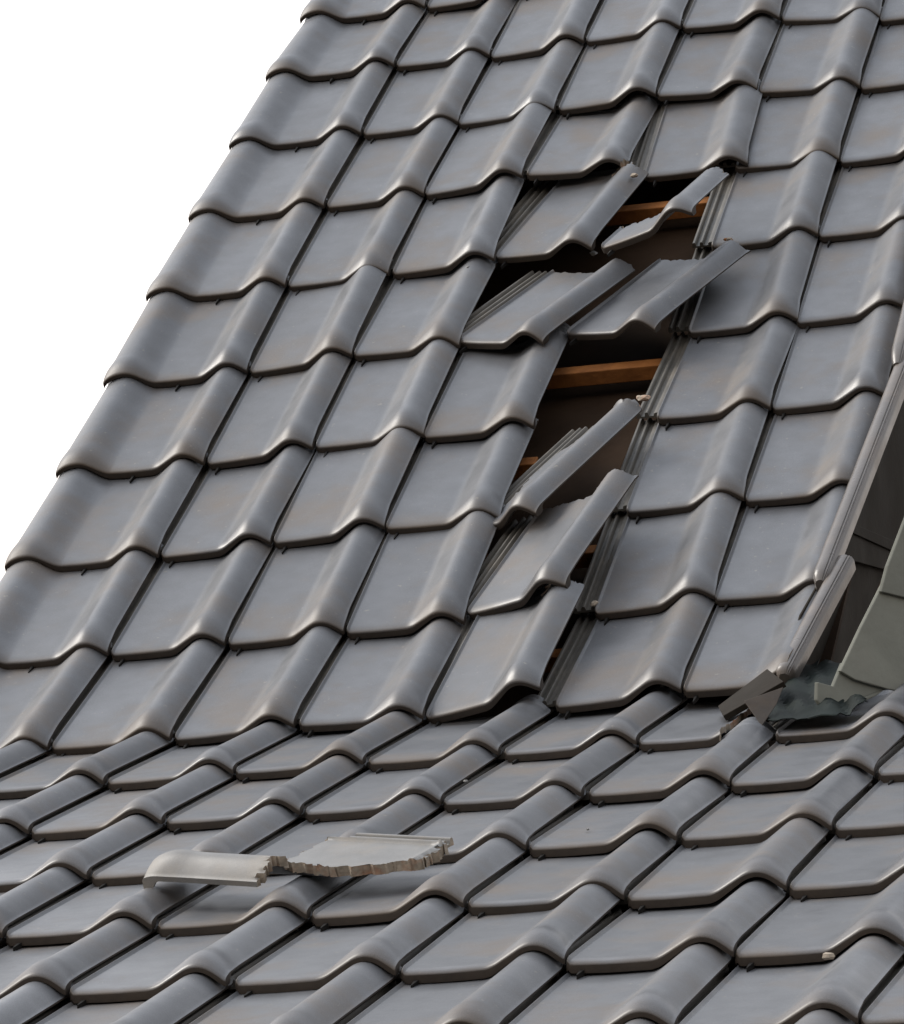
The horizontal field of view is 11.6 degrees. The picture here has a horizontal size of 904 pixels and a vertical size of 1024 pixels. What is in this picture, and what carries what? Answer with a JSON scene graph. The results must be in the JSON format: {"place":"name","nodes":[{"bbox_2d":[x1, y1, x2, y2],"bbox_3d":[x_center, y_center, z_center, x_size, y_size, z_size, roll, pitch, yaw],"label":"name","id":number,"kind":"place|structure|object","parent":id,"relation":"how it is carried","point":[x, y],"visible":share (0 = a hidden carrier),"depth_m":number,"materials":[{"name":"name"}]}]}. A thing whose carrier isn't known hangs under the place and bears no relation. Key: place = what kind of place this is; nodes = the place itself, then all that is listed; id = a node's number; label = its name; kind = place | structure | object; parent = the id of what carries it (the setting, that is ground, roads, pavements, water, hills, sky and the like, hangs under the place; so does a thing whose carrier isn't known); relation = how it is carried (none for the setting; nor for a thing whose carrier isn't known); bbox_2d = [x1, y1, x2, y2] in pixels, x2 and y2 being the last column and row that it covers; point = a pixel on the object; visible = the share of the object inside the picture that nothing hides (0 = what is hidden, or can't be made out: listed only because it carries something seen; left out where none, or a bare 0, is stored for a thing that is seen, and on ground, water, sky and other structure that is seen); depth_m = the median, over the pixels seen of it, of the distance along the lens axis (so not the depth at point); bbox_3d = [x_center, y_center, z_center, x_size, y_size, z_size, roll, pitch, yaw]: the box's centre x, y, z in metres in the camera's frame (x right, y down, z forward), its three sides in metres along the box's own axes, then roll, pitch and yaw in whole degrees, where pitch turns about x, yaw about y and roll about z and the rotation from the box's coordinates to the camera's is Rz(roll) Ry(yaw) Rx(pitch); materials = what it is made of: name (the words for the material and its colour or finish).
{"place":"outdoors","nodes":[
{"label":"outdoors","id":0,"kind":"place"},
{"bbox_2d":[0,0,309,580],"label":"sky","id":1,"kind":"structure","parent":0,"point":[117,117],"materials":[{"name":"white"}]},
{"bbox_3d":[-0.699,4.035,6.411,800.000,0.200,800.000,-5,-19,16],"label":"ground","id":2,"kind":"structure","parent":0,"visible":0},
{"bbox_2d":[0,724,903,1003],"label":"roof underlay","id":3,"kind":"object","parent":2,"relation":"on","point":[624,908],"depth_m":6.48,"materials":[{"name":"black"}]},
{"bbox_2d":[0,823,33,851],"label":"roof tile","id":4,"kind":"object","parent":3,"relation":"on","point":[11,835],"visible":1,"depth_m":6.85,"materials":[{"name":"ceramic"}]},
{"bbox_2d":[0,774,108,833],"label":"roof tile","id":5,"kind":"object","parent":4,"relation":"on","point":[25,814],"visible":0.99,"depth_m":7.03,"materials":[{"name":"ceramic"}]},
{"bbox_2d":[0,730,174,798],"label":"roof tile","id":6,"kind":"object","parent":5,"relation":"on","point":[35,775],"visible":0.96,"depth_m":7.35,"materials":[{"name":"ceramic"}]},
{"bbox_2d":[51,638,228,756],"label":"roof tile","id":7,"kind":"object","parent":6,"relation":"on","point":[114,703],"visible":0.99,"depth_m":7.69,"materials":[{"name":"ceramic"}]},
{"bbox_2d":[111,532,273,666],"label":"roof tile","id":8,"kind":"object","parent":7,"relation":"on","point":[176,608],"visible":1,"depth_m":7.99,"materials":[{"name":"ceramic"}]},
{"bbox_2d":[160,443,315,567],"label":"roof tile","id":9,"kind":"object","parent":8,"relation":"on","point":[223,511],"visible":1,"depth_m":8.29,"materials":[{"name":"ceramic"}]},
{"bbox_2d":[206,345,354,474],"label":"roof tile","id":10,"kind":"object","parent":9,"relation":"on","point":[266,418],"visible":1,"depth_m":8.57,"materials":[{"name":"ceramic"}]},
{"bbox_2d":[249,260,392,381],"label":"roof tile","id":11,"kind":"object","parent":10,"relation":"on","point":[305,330],"visible":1,"depth_m":8.86,"materials":[{"name":"ceramic"}]},
{"bbox_2d":[287,185,426,295],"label":"roof tile","id":12,"kind":"object","parent":11,"relation":"on","point":[339,248],"visible":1,"depth_m":9.15,"materials":[{"name":"ceramic"}]},
{"bbox_2d":[326,114,461,215],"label":"roof tile","id":13,"kind":"object","parent":12,"relation":"on","point":[377,173],"visible":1,"depth_m":9.44,"materials":[{"name":"ceramic"}]},
{"bbox_2d":[0,981,73,1023],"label":"roof tile","id":14,"kind":"object","parent":3,"relation":"on","point":[26,1003],"visible":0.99,"depth_m":5.68,"materials":[{"name":"ceramic"}]},
{"bbox_2d":[0,916,158,998],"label":"roof tile","id":15,"kind":"object","parent":14,"relation":"on","point":[61,967],"visible":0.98,"depth_m":5.94,"materials":[{"name":"ceramic"}]},
{"bbox_2d":[3,881,209,950],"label":"roof tile","id":16,"kind":"object","parent":15,"relation":"on","point":[77,913],"visible":0.74,"depth_m":6.20,"materials":[{"name":"ceramic"}]},
{"bbox_2d":[84,803,305,888],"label":"roof tile","id":17,"kind":"object","parent":16,"relation":"on","point":[130,865],"visible":0.81,"depth_m":6.60,"materials":[{"name":"ceramic"}]},
{"bbox_2d":[165,754,368,834],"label":"roof tile","id":18,"kind":"object","parent":17,"relation":"on","point":[228,804],"visible":0.98,"depth_m":6.89,"materials":[{"name":"ceramic"}]},
{"bbox_2d":[236,709,426,783],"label":"roof tile","id":19,"kind":"object","parent":18,"relation":"on","point":[295,755],"visible":0.97,"depth_m":7.22,"materials":[{"name":"ceramic"}]},
{"bbox_2d":[297,614,467,737],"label":"roof tile","id":20,"kind":"object","parent":19,"relation":"on","point":[361,683],"visible":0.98,"depth_m":7.57,"materials":[{"name":"ceramic"}]},
{"bbox_2d":[346,505,504,644],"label":"roof tile","id":21,"kind":"object","parent":20,"relation":"on","point":[412,583],"visible":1,"depth_m":7.86,"materials":[{"name":"ceramic"}]},
{"bbox_2d":[386,418,538,539],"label":"roof tile","id":22,"kind":"object","parent":21,"relation":"on","point":[445,485],"visible":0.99,"depth_m":8.16,"materials":[{"name":"ceramic"}]},
{"bbox_2d":[424,323,570,448],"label":"roof tile","id":23,"kind":"object","parent":22,"relation":"on","point":[483,393],"visible":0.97,"depth_m":8.45,"materials":[{"name":"ceramic"}]},
{"bbox_2d":[459,258,634,353],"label":"roof tile","id":24,"kind":"object","parent":23,"relation":"on","point":[539,307],"visible":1,"depth_m":8.69,"materials":[{"name":"ceramic"}]},
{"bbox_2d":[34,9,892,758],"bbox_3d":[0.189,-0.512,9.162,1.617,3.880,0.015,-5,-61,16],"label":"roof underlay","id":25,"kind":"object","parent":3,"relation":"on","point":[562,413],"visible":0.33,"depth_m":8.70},
{"bbox_2d":[546,358,661,389],"bbox_3d":[0.085,-0.246,8.613,1.540,0.028,0.031,-5,-61,16],"label":"roof batten","id":26,"kind":"object","parent":25,"relation":"on","point":[607,373],"depth_m":8.54,"materials":[{"name":"brown wood"}]},
{"bbox_2d":[567,240,750,345],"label":"roof tile","id":27,"kind":"object","parent":26,"relation":"on","point":[654,295],"visible":1,"depth_m":8.61,"materials":[{"name":"ceramic"}]},
{"bbox_2d":[606,197,708,225],"bbox_3d":[0.221,-0.598,9.197,1.540,0.028,0.031,-5,-61,16],"label":"roof batten","id":28,"kind":"object","parent":25,"relation":"on","point":[631,214],"depth_m":9.13,"materials":[{"name":"brown wood"}]},
{"bbox_2d":[496,162,648,268],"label":"roof tile","id":29,"kind":"object","parent":28,"relation":"on","point":[547,219],"visible":1,"depth_m":9.04,"materials":[{"name":"ceramic"}]},
{"bbox_2d":[623,1017,658,1023],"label":"roof tile","id":30,"kind":"object","parent":3,"relation":"on","point":[640,1020],"visible":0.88,"depth_m":5.19,"materials":[{"name":"ceramic"}]},
{"bbox_2d":[501,942,734,1023],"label":"roof tile","id":31,"kind":"object","parent":30,"relation":"on","point":[669,991],"visible":0.96,"depth_m":5.39,"materials":[{"name":"ceramic"}]},
{"bbox_2d":[564,877,789,978],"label":"roof tile","id":32,"kind":"object","parent":31,"relation":"on","point":[630,939],"visible":0.96,"depth_m":5.68,"materials":[{"name":"ceramic"}]},
{"bbox_2d":[617,818,830,913],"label":"roof tile","id":33,"kind":"object","parent":32,"relation":"on","point":[681,875],"visible":0.93,"depth_m":5.99,"materials":[{"name":"ceramic"}]},
{"bbox_2d":[677,764,874,850],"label":"roof tile","id":34,"kind":"object","parent":33,"relation":"on","point":[733,819],"visible":0.96,"depth_m":6.33,"materials":[{"name":"ceramic"}]},
{"bbox_2d":[728,715,903,797],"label":"roof tile","id":35,"kind":"object","parent":34,"relation":"on","point":[777,766],"visible":0.98,"depth_m":6.65,"materials":[{"name":"ceramic"}]},
{"bbox_2d":[794,1008,856,1023],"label":"roof tile","id":36,"kind":"object","parent":3,"relation":"on","point":[823,1016],"visible":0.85,"depth_m":5.11,"materials":[{"name":"ceramic"}]},
{"bbox_2d":[678,933,903,1023],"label":"roof tile","id":37,"kind":"object","parent":36,"relation":"on","point":[846,982],"visible":0.97,"depth_m":5.31,"materials":[{"name":"ceramic"}]},
{"bbox_2d":[732,873,903,971],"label":"roof tile","id":38,"kind":"object","parent":37,"relation":"on","point":[790,930],"visible":0.94,"depth_m":5.58,"materials":[{"name":"ceramic"}]},
{"label":"roof tile","id":39,"kind":"object","parent":3,"relation":"on","visible":0},
{"bbox_2d":[0,739,52,773],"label":"roof tile","id":40,"kind":"object","parent":39,"relation":"on","point":[16,754],"visible":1,"depth_m":7.50,"materials":[{"name":"ceramic"}]},
{"bbox_2d":[0,642,112,749],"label":"roof tile","id":41,"kind":"object","parent":40,"relation":"on","point":[36,704],"visible":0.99,"depth_m":7.77,"materials":[{"name":"ceramic"}]},
{"bbox_2d":[0,544,162,672],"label":"roof tile","id":42,"kind":"object","parent":41,"relation":"on","point":[49,617],"visible":1,"depth_m":8.07,"materials":[{"name":"ceramic"}]},
{"bbox_2d":[5,453,207,575],"bbox_3d":[-0.644,-0.001,8.389,0.299,0.056,0.427,-5,26,15],"label":"roof tile","id":43,"kind":"object","parent":42,"relation":"on","point":[84,520],"visible":1,"depth_m":8.35,"materials":[{"name":"ceramic"}]},
{"bbox_2d":[56,361,250,482],"bbox_3d":[-0.575,-0.179,8.678,0.299,0.427,0.056,-5,-63,16],"label":"roof tile","id":44,"kind":"object","parent":43,"relation":"on","point":[132,429],"visible":1,"depth_m":8.64,"materials":[{"name":"ceramic"}]},
{"bbox_2d":[103,275,289,391],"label":"roof tile","id":45,"kind":"object","parent":44,"relation":"on","point":[174,339],"visible":1,"depth_m":8.93,"materials":[{"name":"ceramic"}]},
{"bbox_2d":[146,198,327,304],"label":"roof tile","id":46,"kind":"object","parent":45,"relation":"on","point":[217,258],"visible":1,"depth_m":9.21,"materials":[{"name":"ceramic"}]},
{"bbox_2d":[188,127,363,225],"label":"roof tile","id":47,"kind":"object","parent":46,"relation":"on","point":[253,180],"visible":1,"depth_m":9.51,"materials":[{"name":"ceramic"}]},
{"bbox_2d":[229,59,396,152],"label":"roof tile","id":48,"kind":"object","parent":47,"relation":"on","point":[289,110],"visible":1,"depth_m":9.80,"materials":[{"name":"ceramic"}]},
{"bbox_2d":[265,1,427,83],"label":"roof tile","id":49,"kind":"object","parent":48,"relation":"on","point":[321,47],"visible":1,"depth_m":10.09,"materials":[{"name":"ceramic"}]},
{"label":"roof tile","id":50,"kind":"object","parent":3,"relation":"on","visible":0},
{"bbox_2d":[0,867,93,937],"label":"roof tile","id":51,"kind":"object","parent":50,"relation":"on","point":[31,895],"visible":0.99,"depth_m":6.34,"materials":[{"name":"ceramic"}]},
{"bbox_2d":[0,813,167,892],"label":"roof tile","id":52,"kind":"object","parent":51,"relation":"on","point":[21,862],"visible":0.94,"depth_m":6.65,"materials":[{"name":"ceramic"}]},
{"bbox_2d":[29,763,235,843],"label":"roof tile","id":53,"kind":"object","parent":52,"relation":"on","point":[91,815],"visible":0.98,"depth_m":6.95,"materials":[{"name":"ceramic"}]},
{"bbox_2d":[105,719,301,793],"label":"roof tile","id":54,"kind":"object","parent":53,"relation":"on","point":[163,766],"visible":0.94,"depth_m":7.28,"materials":[{"name":"ceramic"}]},
{"bbox_2d":[173,626,343,748],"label":"roof tile","id":55,"kind":"object","parent":54,"relation":"on","point":[242,692],"visible":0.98,"depth_m":7.63,"materials":[{"name":"ceramic"}]},
{"bbox_2d":[227,522,385,655],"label":"roof tile","id":56,"kind":"object","parent":55,"relation":"on","point":[294,594],"visible":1,"depth_m":7.93,"materials":[{"name":"ceramic"}]},
{"bbox_2d":[273,422,427,553],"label":"roof tile","id":57,"kind":"object","parent":56,"relation":"on","point":[335,496],"visible":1,"depth_m":8.21,"materials":[{"name":"ceramic"}]},
{"bbox_2d":[315,339,458,456],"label":"roof tile","id":58,"kind":"object","parent":57,"relation":"on","point":[374,403],"visible":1,"depth_m":8.51,"materials":[{"name":"ceramic"}]},
{"bbox_2d":[354,255,497,366],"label":"roof tile","id":59,"kind":"object","parent":58,"relation":"on","point":[409,317],"visible":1,"depth_m":8.81,"materials":[{"name":"ceramic"}]},
{"bbox_2d":[390,172,526,283],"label":"roof tile","id":60,"kind":"object","parent":59,"relation":"on","point":[445,235],"visible":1,"depth_m":9.09,"materials":[{"name":"ceramic"}]},
{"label":"roof tile","id":61,"kind":"object","parent":3,"relation":"on","visible":0},
{"bbox_2d":[25,972,235,1023],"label":"roof tile","id":62,"kind":"object","parent":61,"relation":"on","point":[182,998],"visible":0.94,"depth_m":5.64,"materials":[{"name":"ceramic"}]},
{"bbox_2d":[65,906,312,1008],"bbox_3d":[-0.363,0.582,5.914,0.261,0.057,0.427,-5,5,16],"label":"roof tile","id":63,"kind":"object","parent":62,"relation":"on","point":[150,966],"visible":0.99,"depth_m":5.84,"materials":[{"name":"ceramic"}]},
{"bbox_2d":[154,874,355,939],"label":"roof tile","id":64,"kind":"object","parent":63,"relation":"on","point":[213,909],"visible":0.7,"depth_m":6.13,"materials":[{"name":"ceramic"}]},
{"bbox_2d":[142,833,453,888],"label":"roof tile","id":65,"kind":"object","parent":64,"relation":"on","point":[359,854],"visible":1,"depth_m":6.16,"materials":[{"name":"ceramic"}]},
{"bbox_2d":[241,793,444,874],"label":"roof tile","id":66,"kind":"object","parent":64,"relation":"on","point":[399,817],"visible":0.56,"depth_m":6.59,"materials":[{"name":"ceramic"}]},
{"bbox_2d":[298,744,503,824],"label":"roof tile","id":67,"kind":"object","parent":66,"relation":"on","point":[364,794],"visible":0.97,"depth_m":6.83,"materials":[{"name":"ceramic"}]},
{"bbox_2d":[366,694,555,773],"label":"roof tile","id":68,"kind":"object","parent":67,"relation":"on","point":[428,745],"visible":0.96,"depth_m":7.18,"materials":[{"name":"ceramic"}]},
{"bbox_2d":[425,581,584,726],"bbox_3d":[0.076,0.227,7.549,0.261,0.056,0.427,-15,22,23],"label":"roof tile","id":69,"kind":"object","parent":68,"relation":"on","point":[492,660],"visible":1,"depth_m":7.51,"materials":[{"name":"ceramic"}]},
{"bbox_2d":[466,469,638,619],"bbox_3d":[0.147,0.064,7.808,0.279,0.376,0.055,-16,-67,35],"label":"roof tile","id":70,"kind":"object","parent":69,"relation":"on","point":[525,559],"visible":1,"depth_m":7.79,"materials":[{"name":"ceramic"}]},
{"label":"roof tile","id":71,"kind":"object","parent":3,"relation":"on","visible":0},
{"bbox_2d":[177,961,401,1023],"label":"roof tile","id":72,"kind":"object","parent":71,"relation":"on","point":[339,997],"visible":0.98,"depth_m":5.56,"materials":[{"name":"ceramic"}]},
{"bbox_2d":[227,895,467,997],"bbox_3d":[-0.148,0.564,5.856,0.261,0.056,0.427,-5,4,15],"label":"roof tile","id":73,"kind":"object","parent":72,"relation":"on","point":[306,958],"visible":0.94,"depth_m":5.79,"materials":[{"name":"ceramic"}]},
{"bbox_2d":[307,837,530,931],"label":"roof tile","id":74,"kind":"object","parent":73,"relation":"on","point":[370,898],"visible":0.92,"depth_m":6.10,"materials":[{"name":"ceramic"}]},
{"bbox_2d":[400,785,587,863],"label":"roof tile","id":75,"kind":"object","parent":74,"relation":"on","point":[468,832],"visible":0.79,"depth_m":6.49,"materials":[{"name":"ceramic"}]},
{"bbox_2d":[442,734,638,814],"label":"roof tile","id":76,"kind":"object","parent":75,"relation":"on","point":[506,784],"visible":0.95,"depth_m":6.78,"materials":[{"name":"ceramic"}]},
{"bbox_2d":[495,685,688,764],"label":"roof tile","id":77,"kind":"object","parent":76,"relation":"on","point":[571,735],"visible":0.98,"depth_m":7.12,"materials":[{"name":"ceramic"}]},
{"bbox_2d":[538,592,714,719],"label":"roof tile","id":78,"kind":"object","parent":77,"relation":"on","point":[611,663],"visible":0.99,"depth_m":7.45,"materials":[{"name":"ceramic"}]},
{"bbox_2d":[573,488,745,625],"bbox_3d":[0.360,0.067,7.785,0.261,0.056,0.427,-7,25,16],"label":"roof tile","id":79,"kind":"object","parent":78,"relation":"on","point":[649,565],"visible":1,"depth_m":7.76,"materials":[{"name":"ceramic"}]},
{"bbox_2d":[613,402,768,523],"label":"roof tile","id":80,"kind":"object","parent":79,"relation":"on","point":[683,468],"visible":0.99,"depth_m":8.05,"materials":[{"name":"ceramic"}]},
{"bbox_2d":[637,315,797,430],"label":"roof tile","id":81,"kind":"object","parent":80,"relation":"on","point":[705,379],"visible":1,"depth_m":8.35,"materials":[{"name":"ceramic"}]},
{"bbox_2d":[668,225,819,343],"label":"roof tile","id":82,"kind":"object","parent":81,"relation":"on","point":[751,290],"visible":0.87,"depth_m":8.61,"materials":[{"name":"ceramic"}]},
{"bbox_2d":[692,148,840,250],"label":"roof tile","id":83,"kind":"object","parent":82,"relation":"on","point":[756,210],"visible":0.92,"depth_m":8.93,"materials":[{"name":"ceramic"}]},
{"bbox_2d":[716,80,857,176],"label":"roof tile","id":84,"kind":"object","parent":83,"relation":"on","point":[789,132],"visible":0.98,"depth_m":9.20,"materials":[{"name":"ceramic"}]},
{"bbox_2d":[759,7,882,101],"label":"roof tile","id":85,"kind":"object","parent":84,"relation":"on","point":[805,60],"visible":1,"depth_m":9.49,"materials":[{"name":"ceramic"}]},
{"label":"roof tile","id":86,"kind":"object","parent":3,"relation":"on","visible":0},
{"bbox_2d":[336,950,565,1023],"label":"roof tile","id":87,"kind":"object","parent":86,"relation":"on","point":[502,994],"visible":0.95,"depth_m":5.47,"materials":[{"name":"ceramic"}]},
{"bbox_2d":[395,884,629,987],"bbox_3d":[0.063,0.542,5.796,0.261,0.056,0.427,-5,5,15],"label":"roof tile","id":88,"kind":"object","parent":87,"relation":"on","point":[469,946],"visible":0.96,"depth_m":5.72,"materials":[{"name":"ceramic"}]},
{"bbox_2d":[464,828,679,918],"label":"roof tile","id":89,"kind":"object","parent":88,"relation":"on","point":[531,883],"visible":0.94,"depth_m":6.06,"materials":[{"name":"ceramic"}]},
{"bbox_2d":[525,774,730,860],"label":"roof tile","id":90,"kind":"object","parent":89,"relation":"on","point":[611,826],"visible":0.98,"depth_m":6.39,"materials":[{"name":"ceramic"}]},
{"bbox_2d":[581,717,776,807],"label":"roof tile","id":91,"kind":"object","parent":90,"relation":"on","point":[640,775],"visible":0.95,"depth_m":6.72,"materials":[{"name":"ceramic"}]},
{"bbox_2d":[637,700,752,754],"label":"roof tile","id":92,"kind":"object","parent":91,"relation":"on","point":[690,725],"visible":0.81,"depth_m":7.05,"materials":[{"name":"ceramic"}]},
{"bbox_2d":[660,584,817,704],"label":"roof tile","id":93,"kind":"object","parent":92,"relation":"on","point":[738,648],"visible":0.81,"depth_m":7.39,"materials":[{"name":"ceramic"}]},
{"bbox_2d":[715,483,847,611],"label":"roof tile","id":94,"kind":"object","parent":93,"relation":"on","point":[772,554],"visible":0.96,"depth_m":7.70,"materials":[{"name":"ceramic"}]},
{"bbox_2d":[745,390,881,512],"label":"roof tile","id":95,"kind":"object","parent":94,"relation":"on","point":[804,457],"visible":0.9,"depth_m":7.99,"materials":[{"name":"ceramic"}]},
{"bbox_2d":[772,303,901,419],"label":"roof tile","id":96,"kind":"object","parent":95,"relation":"on","point":[824,368],"visible":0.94,"depth_m":8.27,"materials":[{"name":"ceramic"}]},
{"bbox_2d":[797,219,903,332],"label":"roof tile","id":97,"kind":"object","parent":96,"relation":"on","point":[850,281],"visible":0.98,"depth_m":8.56,"materials":[{"name":"ceramic"}]},
{"bbox_3d":[0.288,-0.773,9.489,1.540,0.028,0.031,-5,-61,16],"label":"roof batten","id":98,"kind":"object","parent":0,"visible":0},
{"bbox_2d":[524,91,660,185],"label":"roof tile","id":99,"kind":"object","parent":98,"relation":"on","point":[578,145],"visible":1,"depth_m":9.33,"materials":[{"name":"ceramic"}]},
{"bbox_2d":[556,19,682,119],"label":"roof tile","id":100,"kind":"object","parent":99,"relation":"on","point":[603,77],"visible":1,"depth_m":9.60,"materials":[{"name":"ceramic"}]},
{"bbox_2d":[630,79,762,187],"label":"roof tile","id":101,"kind":"object","parent":98,"relation":"on","point":[686,139],"visible":0.99,"depth_m":9.27,"materials":[{"name":"ceramic"}]},
{"bbox_2d":[639,13,780,105],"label":"roof tile","id":102,"kind":"object","parent":101,"relation":"on","point":[703,65],"visible":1,"depth_m":9.55,"materials":[{"name":"ceramic"}]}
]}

